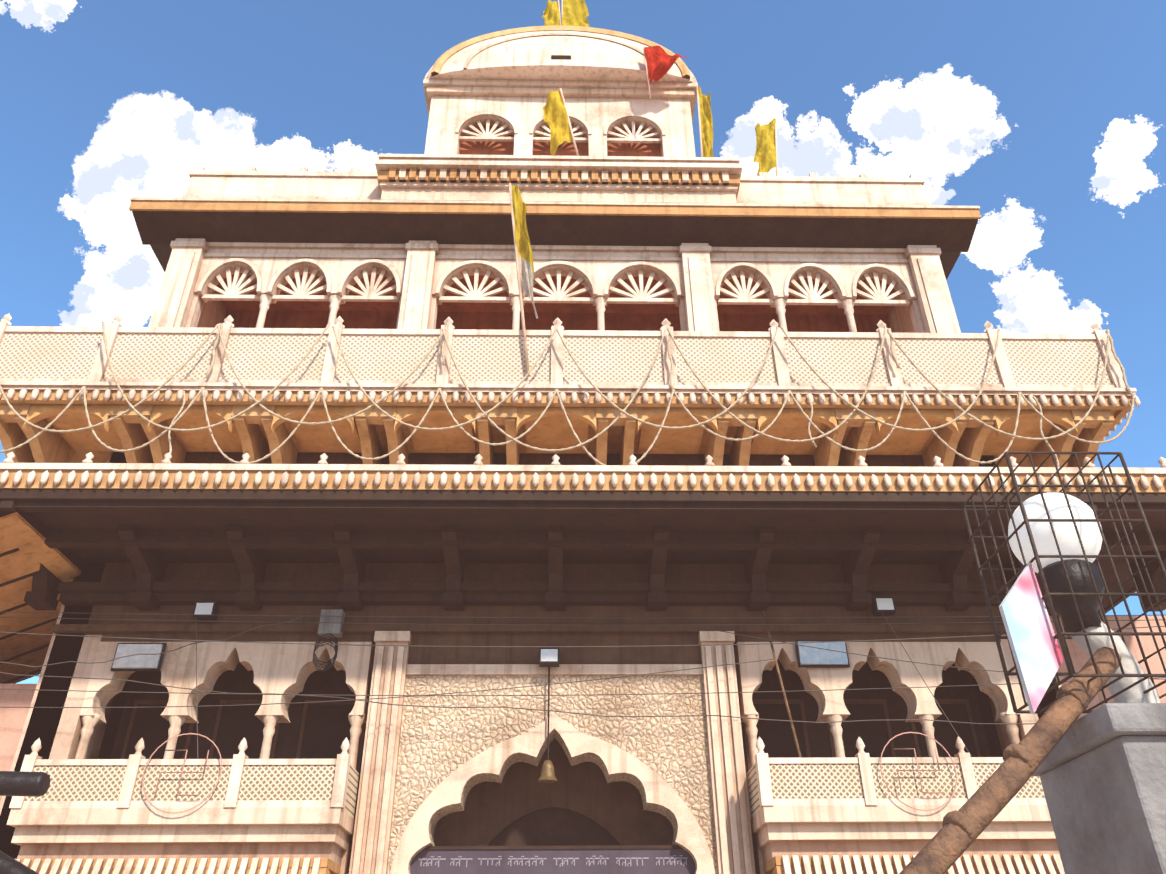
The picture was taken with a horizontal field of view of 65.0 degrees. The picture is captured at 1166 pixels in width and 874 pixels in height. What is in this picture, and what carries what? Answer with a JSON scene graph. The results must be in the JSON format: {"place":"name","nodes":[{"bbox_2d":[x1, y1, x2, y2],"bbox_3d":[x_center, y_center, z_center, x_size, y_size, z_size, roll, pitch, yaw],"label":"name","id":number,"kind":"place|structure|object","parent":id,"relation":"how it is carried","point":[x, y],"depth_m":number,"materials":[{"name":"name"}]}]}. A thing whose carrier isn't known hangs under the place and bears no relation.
{"place":"outdoors","nodes":[
{"label":"outdoors","id":0,"kind":"place"},
{"bbox_2d":[0,25,1165,873],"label":"temple","id":1,"kind":"structure","parent":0,"point":[644,223],"depth_m":13.18,"materials":[{"name":"stone"}]},
{"bbox_2d":[0,321,1135,466],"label":"garlands","id":2,"kind":"object","parent":1,"relation":"attached to","point":[445,334],"depth_m":12.90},
{"bbox_2d":[0,388,1165,489],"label":"pendants","id":3,"kind":"object","parent":1,"relation":"on","point":[111,478],"depth_m":12.03,"materials":[{"name":"white stone"}]},
{"bbox_2d":[509,0,777,376],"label":"flags","id":4,"kind":"object","parent":1,"relation":"attached to","point":[659,61],"depth_m":19.87,"materials":[{"name":"yellow fabric"}]},
{"bbox_2d":[0,512,1165,800],"bbox_3d":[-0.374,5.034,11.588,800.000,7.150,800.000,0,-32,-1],"label":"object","id":5,"kind":"structure","parent":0,"point":[26,632],"depth_m":12.70,"materials":[{"name":"brown paint"}]},
{"bbox_2d":[0,647,1165,873],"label":"posts","id":6,"kind":"object","parent":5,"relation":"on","point":[1100,771],"depth_m":2.48,"materials":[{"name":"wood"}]},
{"bbox_2d":[961,452,1165,713],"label":"street lamp","id":7,"kind":"object","parent":6,"relation":"on","point":[1054,539],"depth_m":2.89,"materials":[{"name":"paint"}]},
{"bbox_2d":[0,0,1165,683],"label":"sky","id":8,"kind":"structure","parent":0,"point":[1046,117],"materials":[{"name":"blue"}]}
]}

